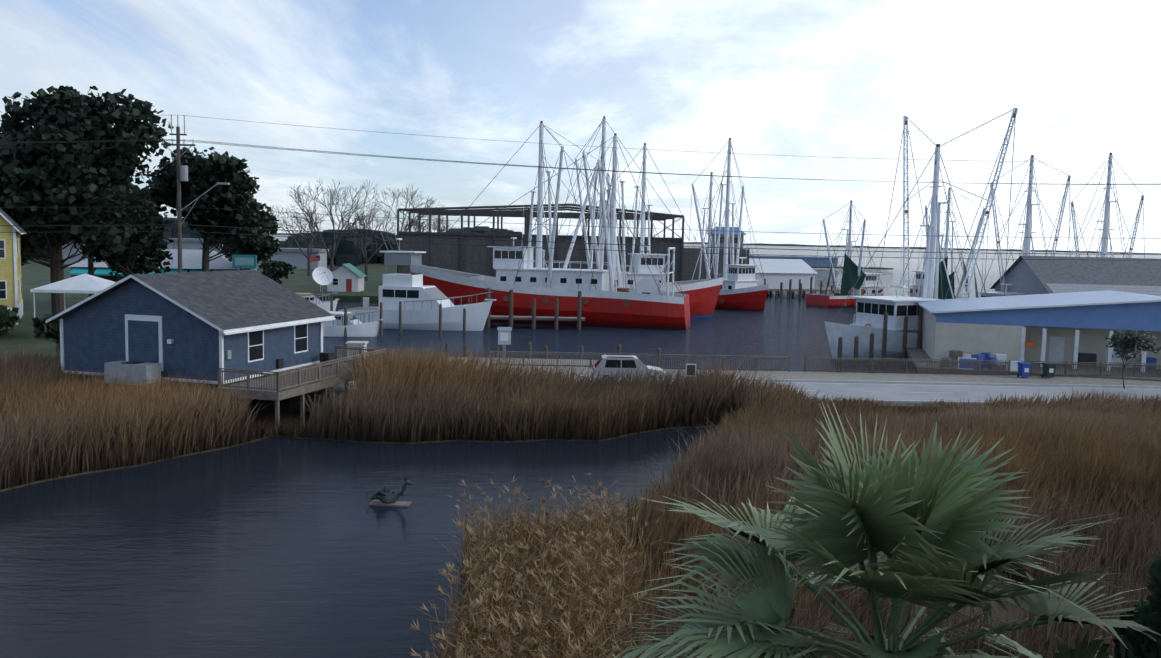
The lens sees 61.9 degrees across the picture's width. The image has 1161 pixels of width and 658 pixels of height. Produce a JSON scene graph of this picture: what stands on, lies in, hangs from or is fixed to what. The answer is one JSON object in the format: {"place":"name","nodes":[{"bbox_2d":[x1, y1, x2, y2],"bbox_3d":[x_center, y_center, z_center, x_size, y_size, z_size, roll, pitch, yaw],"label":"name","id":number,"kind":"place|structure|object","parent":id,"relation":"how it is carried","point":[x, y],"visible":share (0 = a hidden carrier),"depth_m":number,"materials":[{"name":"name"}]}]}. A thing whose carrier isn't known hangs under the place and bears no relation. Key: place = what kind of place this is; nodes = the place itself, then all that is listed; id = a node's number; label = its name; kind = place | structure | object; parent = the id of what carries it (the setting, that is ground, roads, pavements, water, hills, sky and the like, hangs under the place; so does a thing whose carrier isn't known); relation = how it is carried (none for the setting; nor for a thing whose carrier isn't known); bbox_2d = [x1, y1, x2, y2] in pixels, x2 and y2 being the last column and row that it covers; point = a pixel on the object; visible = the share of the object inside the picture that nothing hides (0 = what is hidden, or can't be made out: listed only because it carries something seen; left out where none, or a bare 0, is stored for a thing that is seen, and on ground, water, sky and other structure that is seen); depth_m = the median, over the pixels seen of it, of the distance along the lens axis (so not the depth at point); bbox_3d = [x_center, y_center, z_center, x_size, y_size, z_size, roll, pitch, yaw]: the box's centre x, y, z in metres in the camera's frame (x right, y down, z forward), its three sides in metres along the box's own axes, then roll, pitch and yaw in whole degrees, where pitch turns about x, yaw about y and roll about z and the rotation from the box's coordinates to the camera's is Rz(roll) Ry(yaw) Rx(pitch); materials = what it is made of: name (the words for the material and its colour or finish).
{"place":"outdoors","nodes":[
{"label":"outdoors","id":0,"kind":"place"},
{"bbox_2d":[71,185,127,296],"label":"pine tree","id":1,"kind":"object","parent":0,"point":[91,267],"depth_m":122.21,"materials":[{"name":"plant"}]},
{"bbox_2d":[62,238,328,268],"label":"distant low buildings","id":2,"kind":"structure","parent":0,"point":[296,257],"depth_m":253.53,"materials":[{"name":"grey"}]},
{"bbox_2d":[0,257,395,404],"bbox_3d":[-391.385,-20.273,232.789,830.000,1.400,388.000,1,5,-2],"label":"lawn ground","id":3,"kind":"structure","parent":0,"point":[34,275],"depth_m":148.92,"materials":[{"name":"green plant"}]},
{"bbox_2d":[0,305,20,336],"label":"bush","id":4,"kind":"object","parent":3,"relation":"on","point":[9,318],"visible":1,"depth_m":70.69,"materials":[{"name":"green plant"}]},
{"bbox_2d":[0,208,26,324],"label":"yellow house","id":5,"kind":"structure","parent":3,"relation":"on","point":[10,276],"depth_m":79.90,"materials":[{"name":"yellow wood"}]},
{"bbox_2d":[0,127,63,266],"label":"tree","id":6,"kind":"object","parent":3,"relation":"on","point":[23,259],"visible":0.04,"depth_m":100.75,"materials":[{"name":"green plant"}]},
{"bbox_2d":[31,314,59,348],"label":"bush","id":7,"kind":"object","parent":3,"relation":"on","point":[42,327],"visible":0.48,"depth_m":68.08,"materials":[{"name":"green plant"}]},
{"bbox_2d":[47,331,59,359],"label":"lawn shrub","id":8,"kind":"object","parent":3,"relation":"on","point":[57,349],"visible":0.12,"depth_m":68.88,"materials":[{"name":"green plant"}]},
{"bbox_2d":[30,274,115,317],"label":"white canopy tent","id":9,"kind":"object","parent":3,"relation":"on","point":[86,283],"visible":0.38,"depth_m":80.35,"materials":[{"name":"fabric"}]},
{"bbox_2d":[0,85,173,315],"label":"tree","id":10,"kind":"object","parent":3,"relation":"on","point":[90,173],"depth_m":90.54,"materials":[{"name":"green plant"}]},
{"bbox_2d":[81,184,173,277],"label":"tree","id":11,"kind":"object","parent":3,"relation":"on","point":[146,244],"depth_m":112.53,"materials":[{"name":"green plant"}]},
{"bbox_2d":[68,249,242,281],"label":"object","id":12,"kind":"object","parent":3,"relation":"on","point":[191,260],"visible":0.23,"depth_m":148.55,"materials":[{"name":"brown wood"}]},
{"bbox_2d":[161,115,229,272],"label":"utility pole","id":13,"kind":"object","parent":3,"relation":"on","point":[182,174],"visible":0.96,"depth_m":75.69,"materials":[{"name":"brown wood"}]},
{"bbox_2d":[0,115,1160,271],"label":"power lines","id":14,"kind":"object","parent":13,"relation":"hanging from","point":[521,223],"visible":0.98,"depth_m":78.83,"materials":[{"name":"black"}]},
{"bbox_2d":[145,146,272,271],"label":"evergreen tree","id":15,"kind":"object","parent":3,"relation":"on","point":[224,167],"depth_m":115.85,"materials":[{"name":"green plant"}]},
{"bbox_2d":[232,255,256,269],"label":"sign","id":16,"kind":"object","parent":3,"relation":"on","point":[244,261],"visible":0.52,"depth_m":137.76,"materials":[{"name":"teal"}]},
{"bbox_2d":[210,212,281,269],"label":"evergreen tree","id":17,"kind":"object","parent":3,"relation":"on","point":[270,246],"depth_m":146.45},
{"bbox_2d":[264,205,284,219],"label":"bare tree","id":18,"kind":"object","parent":3,"relation":"on","point":[276,211],"visible":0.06,"depth_m":209.60,"materials":[{"name":"brown plant"}]},
{"bbox_2d":[259,260,296,284],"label":"shrub","id":19,"kind":"object","parent":3,"relation":"on","point":[275,270],"visible":1,"depth_m":139.25,"materials":[{"name":"green plant"}]},
{"bbox_2d":[277,206,333,275],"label":"bare tree","id":20,"kind":"object","parent":3,"relation":"on","point":[308,247],"visible":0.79,"depth_m":212.13,"materials":[{"name":"grey plant"}]},
{"bbox_2d":[312,267,332,293],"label":"satellite dish","id":21,"kind":"object","parent":3,"relation":"on","point":[322,276],"visible":0.96,"depth_m":148.09,"materials":[{"name":"white paint"}]},
{"bbox_2d":[281,179,381,270],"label":"bare tree","id":22,"kind":"object","parent":3,"relation":"on","point":[333,252],"visible":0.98,"depth_m":173.30,"materials":[{"name":"grey plant"}]},
{"bbox_2d":[310,255,366,291],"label":"dock shed with flag","id":23,"kind":"structure","parent":3,"relation":"on","point":[348,277],"depth_m":158.44,"materials":[{"name":"white paint"}]},
{"bbox_2d":[335,208,400,280],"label":"bare tree","id":24,"kind":"object","parent":3,"relation":"on","point":[363,248],"visible":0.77,"depth_m":197.74,"materials":[{"name":"grey plant"}]},
{"bbox_2d":[341,183,444,250],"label":"bare tree","id":25,"kind":"object","parent":3,"relation":"on","point":[413,219],"visible":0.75,"depth_m":189.15,"materials":[{"name":"grey plant"}]},
{"bbox_2d":[389,218,464,250],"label":"bare tree","id":26,"kind":"object","parent":3,"relation":"on","point":[427,228],"visible":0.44,"depth_m":202.63,"materials":[{"name":"grey plant"}]},
{"bbox_2d":[347,226,521,263],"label":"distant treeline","id":27,"kind":"object","parent":3,"relation":"on","point":[377,257],"visible":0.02,"depth_m":315.85,"materials":[{"name":"green plant"}]},
{"bbox_2d":[397,204,749,281],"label":"dock shed","id":28,"kind":"structure","parent":3,"relation":"on","point":[469,256],"depth_m":171.01,"materials":[{"name":"grey metal"}]},
{"bbox_2d":[707,227,746,248],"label":"blue roof control cabin","id":29,"kind":"object","parent":28,"relation":"on","point":[735,237],"visible":0.25,"depth_m":173.76,"materials":[{"name":"metal"}]},
{"bbox_2d":[199,244,256,270],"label":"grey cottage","id":30,"kind":"structure","parent":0,"point":[215,250],"depth_m":181.97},
{"bbox_2d":[0,301,1151,657],"bbox_3d":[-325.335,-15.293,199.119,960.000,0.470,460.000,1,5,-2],"label":"marsh ground","id":31,"kind":"structure","parent":0,"point":[266,413],"depth_m":45.42,"materials":[{"name":"brown soil"}]},
{"bbox_2d":[28,217,368,265],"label":"distant treeline","id":32,"kind":"object","parent":31,"relation":"on","point":[344,253],"visible":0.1,"depth_m":285.23,"materials":[{"name":"green plant"}]},
{"bbox_2d":[46,270,386,434],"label":"blue house","id":33,"kind":"structure","parent":31,"relation":"on","point":[257,332],"depth_m":51.77,"materials":[{"name":"blue wood"}]},
{"bbox_2d":[0,408,743,657],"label":"marsh grass fringe","id":34,"kind":"object","parent":31,"relation":"on","point":[258,432],"visible":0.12,"depth_m":48.51,"materials":[{"name":"brown plant"}]},
{"bbox_2d":[423,480,672,657],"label":"reed stalks","id":35,"kind":"object","parent":31,"relation":"on","point":[550,565],"visible":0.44,"depth_m":23.45,"materials":[{"name":"brown plant"}]},
{"bbox_2d":[410,473,663,657],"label":"reed plumes","id":36,"kind":"object","parent":35,"relation":"attached to","point":[535,613],"visible":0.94,"depth_m":22.53,"materials":[{"name":"brown plant"}]},
{"bbox_2d":[0,338,1160,517],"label":"marsh grass","id":37,"kind":"structure","parent":31,"relation":"on","point":[50,412],"depth_m":47.13,"materials":[{"name":"brown plant"}]},
{"bbox_2d":[413,455,1160,657],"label":"marsh grass","id":38,"kind":"structure","parent":31,"relation":"on","point":[1121,543],"depth_m":28.29,"materials":[{"name":"brown plant"}]},
{"bbox_2d":[679,482,1095,657],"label":"cabbage palm","id":39,"kind":"object","parent":31,"relation":"on","point":[753,602],"visible":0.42,"depth_m":7.89,"materials":[{"name":"green plant"}]},
{"bbox_2d":[596,395,1160,657],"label":"cabbage palm leaflets","id":40,"kind":"object","parent":39,"relation":"on","point":[934,575],"visible":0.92,"depth_m":7.77,"materials":[{"name":"green plant"}]},
{"bbox_2d":[906,290,1160,380],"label":"waterfront building","id":41,"kind":"structure","parent":31,"relation":"on","point":[1064,327],"depth_m":75.72,"materials":[{"name":"blue metal"}]},
{"bbox_2d":[1120,611,1137,657],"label":"juniper bush stems","id":42,"kind":"object","parent":31,"relation":"on","point":[1122,649],"visible":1,"depth_m":7.02,"materials":[{"name":"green plant"}]},
{"bbox_2d":[1112,557,1160,657],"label":"juniper bush","id":43,"kind":"object","parent":42,"relation":"attached to","point":[1138,644],"visible":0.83,"depth_m":7.16,"materials":[{"name":"green plant"}]},
{"bbox_2d":[0,233,1160,657],"bbox_3d":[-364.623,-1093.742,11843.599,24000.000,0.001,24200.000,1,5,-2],"label":"water","id":44,"kind":"structure","parent":0,"point":[282,549],"depth_m":35.10,"materials":[{"name":"blue liquid"}]},
{"bbox_2d":[296,292,338,310],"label":"boat","id":45,"kind":"object","parent":44,"relation":"in","point":[313,299],"visible":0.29,"depth_m":127.61,"materials":[{"name":"white paint"}]},
{"bbox_2d":[323,310,382,336],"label":"white cruiser","id":46,"kind":"object","parent":44,"relation":"on","point":[356,326],"visible":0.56,"depth_m":97.55,"materials":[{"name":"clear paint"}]},
{"bbox_2d":[366,476,413,506],"bbox_3d":[-7.317,6.191,37.165,1.876,1.172,0.880,2,5,6],"label":"pond dragon sculpture","id":47,"kind":"object","parent":44,"relation":"on","point":[383,497],"visible":1,"depth_m":37.08,"materials":[{"name":"green metal"}]},
{"bbox_2d":[338,188,496,330],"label":"boat","id":48,"kind":"object","parent":44,"relation":"on","point":[416,297],"visible":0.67,"depth_m":106.45,"materials":[{"name":"white paint"}]},
{"bbox_2d":[410,121,689,329],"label":"shrimp boat","id":49,"kind":"object","parent":44,"relation":"on","point":[646,303],"visible":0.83,"depth_m":116.04,"materials":[{"name":"red paint"}]},
{"bbox_2d":[314,276,922,369],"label":"dock pilings","id":50,"kind":"object","parent":44,"relation":"in","point":[510,318],"visible":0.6,"depth_m":97.07,"materials":[{"name":"brown wood"}]},
{"bbox_2d":[497,327,511,359],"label":"sign","id":51,"kind":"object","parent":50,"relation":"on","point":[504,336],"visible":0.88,"depth_m":74.49,"materials":[{"name":"grey metal"}]},
{"bbox_2d":[535,116,723,317],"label":"shrimp boat","id":52,"kind":"object","parent":44,"relation":"on","point":[703,295],"visible":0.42,"depth_m":129.08,"materials":[{"name":"paint"}]},
{"bbox_2d":[275,233,1158,253],"bbox_3d":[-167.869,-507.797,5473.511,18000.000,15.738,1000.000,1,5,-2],"label":"distant tree line","id":53,"kind":"object","parent":44,"relation":"on","point":[880,247],"visible":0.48,"depth_m":6040.83,"materials":[{"name":"grey"}]},
{"bbox_2d":[683,138,768,310],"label":"fishing boat","id":54,"kind":"object","parent":44,"relation":"on","point":[740,290],"visible":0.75,"depth_m":151.37,"materials":[{"name":"paint"}]},
{"bbox_2d":[749,258,840,297],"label":"white fish house on piles","id":55,"kind":"structure","parent":44,"relation":"in","point":[777,272],"depth_m":189.94,"materials":[{"name":"metal"}]},
{"bbox_2d":[749,255,892,269],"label":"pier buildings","id":56,"kind":"structure","parent":44,"relation":"on","point":[821,261],"depth_m":414.93,"materials":[{"name":"grey"}]},
{"bbox_2d":[806,200,884,307],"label":"shrimp boat","id":57,"kind":"object","parent":44,"relation":"in","point":[866,284],"visible":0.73,"depth_m":162.10,"materials":[{"name":"paint"}]},
{"bbox_2d":[824,107,1017,359],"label":"shrimp boat","id":58,"kind":"object","parent":44,"relation":"in","point":[870,311],"visible":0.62,"depth_m":89.53,"materials":[{"name":"paint"}]},
{"bbox_2d":[907,188,984,298],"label":"boat","id":59,"kind":"object","parent":44,"relation":"on","point":[915,287],"visible":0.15,"depth_m":158.32,"materials":[{"name":"paint"}]},
{"bbox_2d":[978,155,1070,296],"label":"shrimp boat","id":60,"kind":"object","parent":44,"relation":"on","point":[1027,241],"visible":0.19,"depth_m":123.89,"materials":[{"name":"white paint"}]},
{"bbox_2d":[1067,153,1144,257],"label":"shrimp boat","id":61,"kind":"object","parent":44,"relation":"in","point":[1105,233],"visible":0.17,"depth_m":132.35,"materials":[{"name":"white paint"}]},
{"bbox_2d":[0,0,1160,252],"label":"sky","id":62,"kind":"structure","parent":0,"point":[826,80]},
{"bbox_2d":[289,365,1160,411],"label":"road","id":63,"kind":"structure","parent":0,"point":[904,388],"depth_m":65.36,"materials":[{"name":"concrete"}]},
{"bbox_2d":[346,341,368,362],"bbox_3d":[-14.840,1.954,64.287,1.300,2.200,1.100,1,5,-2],"label":"table","id":64,"kind":"object","parent":63,"relation":"on","point":[357,343],"visible":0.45,"depth_m":63.77,"materials":[{"name":"grey"}]},
{"bbox_2d":[592,354,664,380],"bbox_3d":[3.122,2.648,63.121,4.680,1.826,2.250,1,5,-2],"label":"silver suv","id":65,"kind":"object","parent":63,"relation":"on","point":[607,362],"visible":0.5,"depth_m":62.17,"materials":[{"name":"grey paint"}]},
{"bbox_2d":[686,364,695,378],"bbox_3d":[6.478,3.520,57.066,0.600,2.975,0.080,1,5,-2],"label":"road sign","id":66,"kind":"object","parent":63,"relation":"on","point":[692,368],"visible":0.65,"depth_m":56.92,"materials":[{"name":"grey metal"}]},
{"bbox_2d":[343,349,1160,376],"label":"fence","id":67,"kind":"object","parent":63,"relation":"on","point":[907,360],"visible":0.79,"depth_m":69.93,"materials":[{"name":"brown wood"}]},
{"bbox_2d":[1017,362,1031,376],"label":"blue wheelie bin","id":68,"kind":"object","parent":63,"relation":"on","point":[1023,369],"visible":0.96,"depth_m":69.18,"materials":[{"name":"blue plastic"}]},
{"bbox_2d":[1041,363,1056,377],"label":"green wheelie bin","id":69,"kind":"object","parent":63,"relation":"on","point":[1049,370],"visible":0.98,"depth_m":69.25,"materials":[{"name":"green plastic"}]},
{"bbox_2d":[1105,329,1160,388],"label":"tree","id":70,"kind":"object","parent":63,"relation":"on","point":[1126,339],"depth_m":65.25,"materials":[{"name":"green plant"}]},
{"bbox_2d":[990,255,1160,295],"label":"grey shingle warehouse","id":71,"kind":"structure","parent":0,"point":[1129,275],"depth_m":118.58,"materials":[{"name":"grey"}]}
]}

